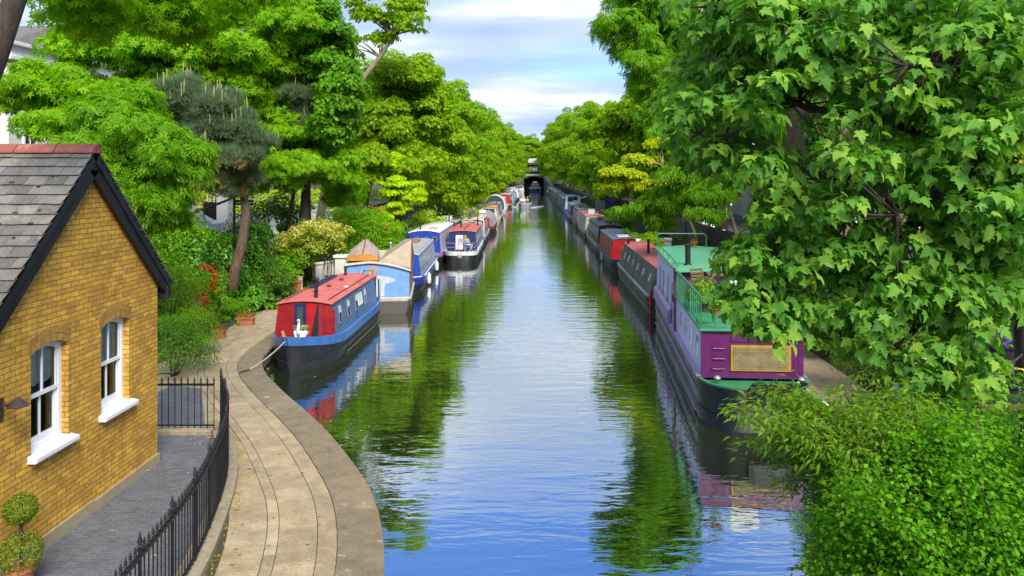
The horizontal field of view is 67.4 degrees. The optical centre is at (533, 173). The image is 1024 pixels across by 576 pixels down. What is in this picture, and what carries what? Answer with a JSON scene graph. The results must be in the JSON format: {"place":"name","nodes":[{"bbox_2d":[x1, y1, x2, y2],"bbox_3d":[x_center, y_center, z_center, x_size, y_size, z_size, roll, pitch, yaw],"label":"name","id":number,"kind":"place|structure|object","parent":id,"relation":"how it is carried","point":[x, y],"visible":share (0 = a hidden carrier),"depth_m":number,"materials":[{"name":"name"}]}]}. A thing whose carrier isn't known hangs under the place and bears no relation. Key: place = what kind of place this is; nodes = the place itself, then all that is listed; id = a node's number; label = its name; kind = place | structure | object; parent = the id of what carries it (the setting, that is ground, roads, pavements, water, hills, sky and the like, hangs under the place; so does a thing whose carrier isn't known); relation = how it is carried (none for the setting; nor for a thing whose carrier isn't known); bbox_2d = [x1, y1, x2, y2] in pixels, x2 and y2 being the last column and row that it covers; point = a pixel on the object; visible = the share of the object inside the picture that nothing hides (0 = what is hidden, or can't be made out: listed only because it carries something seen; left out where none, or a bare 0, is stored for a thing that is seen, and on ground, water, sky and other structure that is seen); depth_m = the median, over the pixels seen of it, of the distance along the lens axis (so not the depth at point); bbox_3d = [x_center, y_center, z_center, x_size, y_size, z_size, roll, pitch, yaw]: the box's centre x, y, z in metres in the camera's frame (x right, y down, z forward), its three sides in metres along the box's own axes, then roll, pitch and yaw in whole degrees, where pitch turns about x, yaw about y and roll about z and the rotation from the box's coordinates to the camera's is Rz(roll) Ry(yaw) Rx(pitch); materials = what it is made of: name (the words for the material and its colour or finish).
{"place":"outdoors","nodes":[
{"label":"outdoors","id":0,"kind":"place"},
{"bbox_2d":[34,386,213,575],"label":"yard paving","id":1,"kind":"structure","parent":0,"point":[93,544],"depth_m":12.07,"materials":[{"name":"stone"}]},
{"bbox_2d":[0,491,45,575],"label":"topiary","id":2,"kind":"object","parent":1,"relation":"on","point":[22,566],"visible":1,"depth_m":9.85,"materials":[{"name":"plant"}]},
{"bbox_2d":[157,192,430,247],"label":"road","id":3,"kind":"structure","parent":0,"point":[379,201],"depth_m":99.53,"materials":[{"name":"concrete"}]},
{"bbox_2d":[177,212,225,231],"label":"parked car","id":4,"kind":"object","parent":3,"relation":"on","point":[216,224],"visible":0.15,"depth_m":45.04,"materials":[{"name":"silver metal"}]},
{"bbox_2d":[217,192,231,233],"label":"gate pier","id":5,"kind":"structure","parent":3,"relation":"on","point":[224,210],"depth_m":47.64,"materials":[{"name":"white paint"}]},
{"bbox_2d":[157,184,431,575],"bbox_3d":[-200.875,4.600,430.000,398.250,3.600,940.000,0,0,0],"label":"ground","id":6,"kind":"structure","parent":0,"point":[222,541],"depth_m":23.39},
{"bbox_2d":[0,26,123,143],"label":"stucco villa","id":7,"kind":"object","parent":6,"relation":"on","point":[25,37],"visible":0.02,"depth_m":43.13,"materials":[{"name":"paint"}]},
{"bbox_2d":[0,144,174,575],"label":"brick cottage","id":8,"kind":"structure","parent":6,"relation":"on","point":[86,280],"depth_m":11.77,"materials":[{"name":"yellow brick"}]},
{"bbox_2d":[27,341,79,464],"bbox_3d":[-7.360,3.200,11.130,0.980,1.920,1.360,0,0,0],"label":"window","id":9,"kind":"structure","parent":8,"relation":"in","point":[47,437],"depth_m":11.42,"materials":[{"name":"white paint"}]},
{"bbox_2d":[99,317,138,421],"bbox_3d":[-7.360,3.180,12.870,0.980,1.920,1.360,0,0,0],"label":"window","id":10,"kind":"structure","parent":8,"relation":"in","point":[113,403],"depth_m":13.12,"materials":[{"name":"white paint"}]},
{"bbox_2d":[41,78,220,241],"bbox_3d":[-10.236,1.397,20.215,4.158,7.816,4.151,0,0,0],"label":"acacia tree","id":11,"kind":"object","parent":6,"relation":"on","point":[158,163],"visible":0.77,"depth_m":19.30,"materials":[{"name":"green plant"}]},
{"bbox_2d":[0,0,306,80],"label":"leaning tree","id":12,"kind":"object","parent":6,"relation":"on","point":[94,20],"visible":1,"depth_m":11.35,"materials":[{"name":"green plant"}]},
{"bbox_2d":[0,0,329,248],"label":"sweetgum tree","id":13,"kind":"object","parent":6,"relation":"on","point":[258,61],"visible":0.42,"depth_m":34.12,"materials":[{"name":"green plant"}]},
{"bbox_2d":[110,368,237,575],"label":"iron railing","id":14,"kind":"object","parent":6,"relation":"on","point":[217,471],"visible":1,"depth_m":10.83,"materials":[{"name":"black metal"}]},
{"bbox_2d":[148,218,220,311],"bbox_3d":[-13.929,3.339,28.340,3.791,4.103,3.854,0,0,0],"label":"garden shrub","id":15,"kind":"object","parent":6,"relation":"on","point":[166,242],"visible":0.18,"depth_m":28.35,"materials":[{"name":"green plant"}]},
{"bbox_2d":[157,279,217,332],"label":"garden shrub","id":16,"kind":"object","parent":6,"relation":"on","point":[198,301],"visible":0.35,"depth_m":25.38,"materials":[{"name":"green plant"}]},
{"bbox_2d":[157,244,221,336],"bbox_3d":[-12.030,3.852,25.121,3.424,3.110,3.518,0,0,-33],"label":"garden shrub","id":17,"kind":"object","parent":6,"relation":"on","point":[173,271],"visible":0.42,"depth_m":24.97,"materials":[{"name":"green plant"}]},
{"bbox_2d":[155,203,228,285],"bbox_3d":[-14.073,3.211,30.906,3.567,4.214,3.222,0,0,39],"label":"garden shrub","id":18,"kind":"object","parent":6,"relation":"on","point":[198,218],"visible":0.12,"depth_m":30.77,"materials":[{"name":"green plant"}]},
{"bbox_2d":[180,263,228,327],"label":"geranium bush","id":19,"kind":"object","parent":6,"relation":"on","point":[216,276],"visible":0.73,"depth_m":26.03,"materials":[{"name":"green plant"}]},
{"bbox_2d":[148,62,281,291],"bbox_3d":[-12.702,0.403,30.580,5.098,9.924,4.551,0,0,0],"label":"pine tree","id":20,"kind":"object","parent":6,"relation":"on","point":[224,118],"visible":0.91,"depth_m":29.69,"materials":[{"name":"green plant"}]},
{"bbox_2d":[163,219,288,313],"bbox_3d":[-12.742,3.896,33.514,1.856,3.717,10.917,0,0,0],"label":"ivy hedge","id":21,"kind":"object","parent":6,"relation":"on","point":[255,259],"visible":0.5,"depth_m":32.25,"materials":[{"name":"green plant"}]},
{"bbox_2d":[221,285,277,312],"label":"garden shrub","id":22,"kind":"object","parent":6,"relation":"on","point":[253,297],"visible":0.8,"depth_m":30.07,"materials":[{"name":"green plant"}]},
{"bbox_2d":[157,308,383,575],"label":"towpath","id":23,"kind":"structure","parent":6,"relation":"on","point":[359,550],"depth_m":13.34,"materials":[{"name":"beige concrete"}]},
{"bbox_2d":[157,376,216,434],"bbox_3d":[-7.361,4.820,15.920,1.527,1.220,0.340,0,0,0],"label":"iron railing","id":24,"kind":"object","parent":23,"relation":"on","point":[185,429],"visible":0.72,"depth_m":15.91,"materials":[{"name":"black metal"}]},
{"bbox_2d":[157,312,223,377],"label":"garden shrub","id":25,"kind":"object","parent":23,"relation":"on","point":[179,327],"visible":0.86,"depth_m":20.32,"materials":[{"name":"green plant"}]},
{"bbox_2d":[157,304,224,354],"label":"garden shrub","id":26,"kind":"object","parent":23,"relation":"on","point":[196,315],"visible":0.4,"depth_m":22.79,"materials":[{"name":"green plant"}]},
{"bbox_2d":[204,297,247,321],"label":"garden shrub","id":27,"kind":"object","parent":23,"relation":"on","point":[230,304],"visible":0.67,"depth_m":27.93,"materials":[{"name":"green plant"}]},
{"bbox_2d":[251,263,298,303],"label":"garden shrub","id":28,"kind":"object","parent":23,"relation":"on","point":[283,278],"visible":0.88,"depth_m":31.18,"materials":[{"name":"green plant"}]},
{"bbox_2d":[275,253,312,293],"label":"garden shrub","id":29,"kind":"object","parent":23,"relation":"on","point":[288,263],"visible":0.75,"depth_m":33.43,"materials":[{"name":"green plant"}]},
{"bbox_2d":[273,216,355,278],"bbox_3d":[-9.874,3.644,34.514,3.569,3.455,2.778,0,0,0],"label":"flowering shrub","id":30,"kind":"object","parent":23,"relation":"on","point":[322,237],"visible":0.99,"depth_m":33.98,"materials":[{"name":"yellow plant"}]},
{"bbox_2d":[337,205,406,253],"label":"garden shrub","id":31,"kind":"object","parent":23,"relation":"on","point":[387,233],"visible":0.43,"depth_m":45.71,"materials":[{"name":"green plant"}]},
{"bbox_2d":[225,190,318,260],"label":"garden shrub","id":32,"kind":"object","parent":6,"relation":"on","point":[278,210],"visible":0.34,"depth_m":41.47,"materials":[{"name":"green plant"}]},
{"bbox_2d":[193,188,378,230],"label":"clipped hedge","id":33,"kind":"object","parent":6,"relation":"on","point":[374,193],"visible":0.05,"depth_m":51.50,"materials":[{"name":"green plant"}]},
{"bbox_2d":[273,77,319,257],"bbox_3d":[-11.320,-0.011,37.822,3.430,10.668,4.626,0,0,0],"label":"pine tree","id":34,"kind":"object","parent":6,"relation":"on","point":[302,95],"visible":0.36,"depth_m":36.51,"materials":[{"name":"green plant"}]},
{"bbox_2d":[249,0,372,278],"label":"lime tree","id":35,"kind":"object","parent":6,"relation":"on","point":[337,103],"visible":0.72,"depth_m":35.76,"materials":[{"name":"green plant"}]},
{"bbox_2d":[252,101,370,283],"bbox_3d":[-10.899,0.781,37.590,5.835,9.038,8.913,0,0,35],"label":"sweetgum tree","id":36,"kind":"object","parent":6,"relation":"on","point":[336,173],"visible":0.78,"depth_m":36.18,"materials":[{"name":"green plant"}]},
{"bbox_2d":[314,260,334,280],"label":"garden wall","id":37,"kind":"structure","parent":6,"relation":"on","point":[318,268],"depth_m":37.68,"materials":[{"name":"white paint"}]},
{"bbox_2d":[333,254,348,274],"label":"gate pier","id":38,"kind":"structure","parent":6,"relation":"on","point":[340,260],"depth_m":38.00,"materials":[{"name":"white paint"}]},
{"bbox_2d":[314,203,386,261],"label":"garden shrub","id":39,"kind":"object","parent":6,"relation":"on","point":[357,218],"visible":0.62,"depth_m":43.34,"materials":[{"name":"green plant"}]},
{"bbox_2d":[312,0,432,258],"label":"plane tree","id":40,"kind":"object","parent":6,"relation":"on","point":[400,19],"visible":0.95,"depth_m":46.41,"materials":[{"name":"green plant"}]},
{"bbox_2d":[373,151,428,233],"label":"drooping tree","id":41,"kind":"object","parent":6,"relation":"on","point":[396,184],"visible":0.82,"depth_m":48.94,"materials":[{"name":"green plant"}]},
{"bbox_2d":[341,48,478,221],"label":"plane tree","id":42,"kind":"object","parent":6,"relation":"on","point":[445,191],"visible":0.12,"depth_m":60.61,"materials":[{"name":"green plant"}]},
{"bbox_2d":[356,52,465,237],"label":"plane tree","id":43,"kind":"object","parent":6,"relation":"on","point":[390,125],"visible":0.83,"depth_m":50.34,"materials":[{"name":"green plant"}]},
{"bbox_2d":[403,205,451,229],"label":"garden shrub","id":44,"kind":"object","parent":6,"relation":"on","point":[423,217],"visible":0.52,"depth_m":56.56,"materials":[{"name":"green plant"}]},
{"bbox_2d":[426,203,468,218],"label":"garden shrub","id":45,"kind":"object","parent":6,"relation":"on","point":[447,210],"visible":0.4,"depth_m":65.14,"materials":[{"name":"green plant"}]},
{"bbox_2d":[414,66,492,228],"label":"plane tree","id":46,"kind":"object","parent":6,"relation":"on","point":[482,144],"visible":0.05,"depth_m":71.66,"materials":[{"name":"green plant"}]},
{"bbox_2d":[432,89,505,210],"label":"plane tree","id":47,"kind":"object","parent":6,"relation":"on","point":[467,115],"visible":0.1,"depth_m":81.96,"materials":[{"name":"green plant"}]},
{"bbox_2d":[465,187,489,213],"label":"garden shrub","id":48,"kind":"object","parent":6,"relation":"on","point":[477,197],"visible":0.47,"depth_m":82.96,"materials":[{"name":"green plant"}]},
{"bbox_2d":[454,78,503,189],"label":"plane tree","id":49,"kind":"object","parent":6,"relation":"on","point":[467,99],"depth_m":93.76,"materials":[{"name":"green plant"}]},
{"bbox_2d":[471,112,512,189],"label":"plane tree","id":50,"kind":"object","parent":6,"relation":"on","point":[488,127],"visible":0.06,"depth_m":108.31,"materials":[{"name":"green plant"}]},
{"bbox_2d":[488,127,515,187],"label":"plane tree","id":51,"kind":"object","parent":6,"relation":"on","point":[508,180],"visible":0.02,"depth_m":136.61,"materials":[{"name":"green plant"}]},
{"bbox_2d":[489,111,518,183],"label":"plane tree","id":52,"kind":"object","parent":6,"relation":"on","point":[511,150],"visible":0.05,"depth_m":151.94,"materials":[{"name":"green plant"}]},
{"bbox_2d":[157,197,910,363],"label":"grass","id":53,"kind":"structure","parent":6,"relation":"on","point":[592,198],"depth_m":28.23,"materials":[{"name":"green plant"}]},
{"bbox_2d":[506,170,562,190],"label":"tunnel portal","id":54,"kind":"object","parent":6,"relation":"on","point":[535,175],"visible":0.23,"depth_m":262.00,"materials":[{"name":"stone"}]},
{"bbox_2d":[0,0,702,165],"label":"sky","id":55,"kind":"structure","parent":0,"point":[528,61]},
{"bbox_2d":[264,188,836,575],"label":"canal water","id":56,"kind":"structure","parent":0,"point":[516,390],"depth_m":16.99,"materials":[{"name":"blue liquid"}]},
{"bbox_2d":[273,266,380,373],"bbox_3d":[-7.030,4.730,26.398,2.085,2.940,9.328,0,0,0],"label":"narrowboat","id":57,"kind":"object","parent":56,"relation":"on","point":[338,314],"visible":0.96,"depth_m":23.67,"materials":[{"name":"metal"}]},
{"bbox_2d":[279,309,289,336],"bbox_3d":[-7.650,4.630,23.592,0.320,0.900,0.010,0,0,0],"label":"door panel","id":58,"kind":"structure","parent":57,"relation":"in","point":[284,314],"depth_m":23.58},
{"bbox_2d":[294,304,305,325],"bbox_3d":[-7.160,4.580,23.578,0.340,1.160,0.039,0,0,0],"label":"side door","id":59,"kind":"structure","parent":57,"relation":"in","point":[299,309],"depth_m":23.57,"materials":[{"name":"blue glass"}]},
{"bbox_2d":[293,319,309,336],"bbox_3d":[-6.978,4.668,23.004,0.495,0.675,0.652,0,0,0],"label":"swan planter","id":60,"kind":"object","parent":57,"relation":"on","point":[300,330],"visible":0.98,"depth_m":22.94,"materials":[{"name":"white ceramic"}]},
{"bbox_2d":[325,309,334,335],"bbox_3d":[-6.250,4.630,23.592,0.320,0.900,0.010,0,0,0],"label":"door panel","id":61,"kind":"structure","parent":57,"relation":"in","point":[329,313],"depth_m":23.58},
{"bbox_2d":[343,238,414,313],"bbox_3d":[-6.735,4.522,34.179,2.782,3.357,5.228,0,0,-7],"label":"houseboat","id":62,"kind":"object","parent":56,"relation":"on","point":[392,268],"visible":0.55,"depth_m":31.78,"materials":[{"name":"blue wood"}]},
{"bbox_2d":[347,237,379,261],"bbox_3d":[-7.290,3.248,33.205,1.315,0.765,3.016,0,0,-9],"label":"canopy","id":63,"kind":"object","parent":62,"relation":"on","point":[366,249],"visible":1,"depth_m":32.11,"materials":[{"name":"beige fabric"}]},
{"bbox_2d":[389,238,437,293],"bbox_3d":[-6.667,4.840,41.992,2.240,2.720,11.028,0,0,-3],"label":"narrowboat","id":64,"kind":"object","parent":56,"relation":"on","point":[424,252],"visible":0.45,"depth_m":39.86,"materials":[{"name":"blue metal"}]},
{"bbox_2d":[404,221,452,264],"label":"narrowboat","id":65,"kind":"object","parent":56,"relation":"on","point":[437,232],"visible":0.36,"depth_m":49.18,"materials":[{"name":"metal"}]},
{"bbox_2d":[444,218,482,263],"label":"narrowboat","id":66,"kind":"object","parent":56,"relation":"on","point":[472,232],"visible":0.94,"depth_m":51.19,"materials":[{"name":"white paint"}]},
{"bbox_2d":[461,213,489,244],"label":"narrowboat","id":67,"kind":"object","parent":56,"relation":"on","point":[481,217],"visible":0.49,"depth_m":63.75,"materials":[{"name":"silver metal"}]},
{"bbox_2d":[577,209,602,237],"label":"narrowboat","id":68,"kind":"object","parent":56,"relation":"on","point":[583,222],"visible":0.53,"depth_m":70.64,"materials":[{"name":"beige metal"}]},
{"bbox_2d":[586,217,621,252],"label":"narrowboat","id":69,"kind":"object","parent":56,"relation":"on","point":[596,226],"visible":0.51,"depth_m":58.05,"materials":[{"name":"silver metal"}]},
{"bbox_2d":[597,229,641,272],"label":"narrowboat","id":70,"kind":"object","parent":56,"relation":"on","point":[610,246],"visible":0.56,"depth_m":46.66,"materials":[{"name":"metal"}]},
{"bbox_2d":[617,238,657,314],"bbox_3d":[5.750,4.660,37.348,2.165,3.080,12.928,0,0,0],"label":"narrowboat","id":71,"kind":"object","parent":56,"relation":"on","point":[637,267],"visible":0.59,"depth_m":35.80,"materials":[{"name":"silver metal"}]},
{"bbox_2d":[654,233,808,432],"bbox_3d":[5.519,4.195,23.715,2.602,4.010,13.662,0,0,4],"label":"houseboat","id":72,"kind":"object","parent":56,"relation":"on","point":[715,362],"visible":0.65,"depth_m":18.04,"materials":[{"name":"purple metal"}]},
{"bbox_2d":[684,275,722,311],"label":"potted plant","id":73,"kind":"object","parent":72,"relation":"on","point":[700,288],"visible":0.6,"depth_m":20.16,"materials":[{"name":"green plant"}]},
{"bbox_2d":[731,345,790,371],"bbox_3d":[5.310,4.320,17.928,1.380,0.600,0.047,0,0,4],"label":"front window","id":74,"kind":"structure","parent":72,"relation":"in","point":[743,357],"depth_m":17.91,"materials":[{"name":"yellow glass"}]},
{"bbox_2d":[555,185,1022,484],"bbox_3d":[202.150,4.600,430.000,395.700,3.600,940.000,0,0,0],"label":"ground","id":75,"kind":"structure","parent":0,"point":[821,354],"depth_m":22.19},
{"bbox_2d":[539,112,581,190],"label":"plane tree","id":76,"kind":"object","parent":75,"relation":"on","point":[556,130],"visible":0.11,"depth_m":168.39,"materials":[{"name":"green plant"}]},
{"bbox_2d":[546,100,599,194],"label":"plane tree","id":77,"kind":"object","parent":75,"relation":"on","point":[557,146],"visible":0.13,"depth_m":134.81,"materials":[{"name":"green plant"}]},
{"bbox_2d":[561,101,597,182],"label":"plane tree","id":78,"kind":"object","parent":75,"relation":"on","point":[588,114],"visible":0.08,"depth_m":121.21,"materials":[{"name":"green plant"}]},
{"bbox_2d":[560,104,610,195],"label":"plane tree","id":79,"kind":"object","parent":75,"relation":"on","point":[575,180],"visible":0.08,"depth_m":106.70,"materials":[{"name":"green plant"}]},
{"bbox_2d":[567,100,624,199],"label":"plane tree","id":80,"kind":"object","parent":75,"relation":"on","point":[575,153],"visible":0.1,"depth_m":93.47,"materials":[{"name":"green plant"}]},
{"bbox_2d":[580,98,641,202],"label":"plane tree","id":81,"kind":"object","parent":75,"relation":"on","point":[597,151],"visible":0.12,"depth_m":80.05,"materials":[{"name":"green plant"}]},
{"bbox_2d":[604,149,647,199],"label":"plane tree","id":82,"kind":"object","parent":75,"relation":"on","point":[634,194],"visible":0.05,"depth_m":68.73,"materials":[{"name":"green plant"}]},
{"bbox_2d":[589,92,673,168],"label":"plane tree","id":83,"kind":"object","parent":75,"relation":"on","point":[609,122],"visible":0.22,"depth_m":51.77,"materials":[{"name":"green plant"}]},
{"bbox_2d":[628,231,663,246],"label":"garden shrub","id":84,"kind":"object","parent":75,"relation":"on","point":[651,236],"visible":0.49,"depth_m":45.67,"materials":[{"name":"green plant"}]},
{"bbox_2d":[597,136,699,245],"bbox_3d":[5.774,1.067,39.506,5.461,6.133,2.431,0,0,-21],"label":"golden tree","id":85,"kind":"object","parent":75,"relation":"on","point":[632,178],"visible":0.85,"depth_m":38.70,"materials":[{"name":"yellow plant"}]},
{"bbox_2d":[584,0,727,230],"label":"ash tree","id":86,"kind":"object","parent":75,"relation":"on","point":[635,34],"visible":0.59,"depth_m":40.89,"materials":[{"name":"green plant"}]},
{"bbox_2d":[600,194,740,250],"bbox_3d":[8.624,3.150,62.960,0.248,1.500,74.020,0,0,0],"label":"iron fence","id":87,"kind":"object","parent":75,"relation":"on","point":[716,237],"visible":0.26,"depth_m":39.92,"materials":[{"name":"black metal"}]},
{"bbox_2d":[602,160,741,233],"bbox_3d":[6.898,1.202,34.431,5.109,5.252,6.635,0,0,-43],"label":"sumac tree","id":88,"kind":"object","parent":75,"relation":"on","point":[674,194],"visible":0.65,"depth_m":33.13,"materials":[{"name":"green plant"}]},
{"bbox_2d":[705,143,756,215],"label":"mansion block","id":89,"kind":"structure","parent":75,"relation":"on","point":[740,207],"depth_m":66.09,"materials":[{"name":"beige paint"}]},
{"bbox_2d":[804,297,846,350],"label":"garden shrub","id":90,"kind":"object","parent":75,"relation":"on","point":[820,347],"visible":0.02,"depth_m":21.91,"materials":[{"name":"green plant"}]},
{"bbox_2d":[791,0,863,303],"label":"ivy clad tree","id":91,"kind":"object","parent":75,"relation":"on","point":[815,128],"visible":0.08,"depth_m":24.11,"materials":[{"name":"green plant"}]},
{"bbox_2d":[649,0,1023,468],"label":"sycamore tree","id":92,"kind":"object","parent":75,"relation":"on","point":[746,66],"visible":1,"depth_m":7.92,"materials":[{"name":"green plant"}]},
{"bbox_2d":[757,104,919,235],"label":"terrace house","id":93,"kind":"structure","parent":75,"relation":"on","point":[793,135],"depth_m":51.27,"materials":[{"name":"grey brick"}]},
{"bbox_2d":[804,348,887,520],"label":"towpath","id":94,"kind":"structure","parent":75,"relation":"on","point":[819,374],"depth_m":20.09,"materials":[{"name":"beige concrete"}]},
{"bbox_2d":[717,368,958,558],"bbox_3d":[3.389,3.590,7.811,3.354,3.329,2.003,0,0,0],"label":"willow bush","id":95,"kind":"object","parent":94,"relation":"on","point":[824,437],"visible":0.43,"depth_m":7.42,"materials":[{"name":"green plant"}]},
{"bbox_2d":[789,484,949,575],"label":"leaved shrub","id":96,"kind":"object","parent":94,"relation":"on","point":[804,564],"visible":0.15,"depth_m":7.20,"materials":[{"name":"green plant"}]},
{"bbox_2d":[805,373,1023,575],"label":"leafy shrub","id":97,"kind":"object","parent":94,"relation":"on","point":[983,531],"visible":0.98,"depth_m":6.65,"materials":[{"name":"green plant"}]},
{"bbox_2d":[825,326,914,398],"bbox_3d":[8.247,4.265,18.290,2.285,2.126,3.165,0,0,0],"label":"garden shrub","id":98,"kind":"object","parent":75,"relation":"on","point":[876,383],"visible":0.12,"depth_m":18.16,"materials":[{"name":"green plant"}]},
{"bbox_2d":[835,78,931,232],"bbox_3d":[15.713,-1.607,28.273,8.600,10.860,10.065,0,0,-38],"label":"sycamore tree","id":99,"kind":"object","parent":75,"relation":"on","point":[901,138],"depth_m":28.07,"materials":[{"name":"green plant"}]},
{"bbox_2d":[840,385,1020,482],"bbox_3d":[6.484,4.244,12.241,3.351,1.995,3.281,0,0,-12],"label":"garden shrub","id":100,"kind":"object","parent":75,"relation":"on","point":[940,407],"visible":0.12,"depth_m":11.89,"materials":[{"name":"green plant"}]},
{"bbox_2d":[963,363,1023,451],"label":"plant stand","id":101,"kind":"object","parent":75,"relation":"on","point":[981,407],"visible":0.03,"depth_m":9.16,"materials":[{"name":"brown wood"}]},
{"bbox_2d":[988,332,1013,360],"bbox_3d":[6.559,2.333,10.389,0.996,0.403,0.394,0,0,0],"label":"flower trough","id":102,"kind":"object","parent":101,"relation":"on","point":[1008,345],"visible":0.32,"depth_m":10.29,"materials":[{"name":"purple plant"}]},
{"bbox_2d":[980,367,1023,403],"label":"flower trough","id":103,"kind":"object","parent":101,"relation":"on","point":[1013,390],"visible":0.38,"depth_m":9.09,"materials":[{"name":"green plant"}]},
{"bbox_2d":[612,195,991,301],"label":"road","id":104,"kind":"structure","parent":0,"point":[738,220],"depth_m":57.48,"materials":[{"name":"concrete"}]},
{"label":"far ground","id":105,"kind":"structure","parent":0,"visible":0},
{"bbox_2d":[524,133,543,180],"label":"plane tree","id":106,"kind":"object","parent":105,"relation":"on","point":[533,143],"visible":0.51,"depth_m":288.48,"materials":[{"name":"green plant"}]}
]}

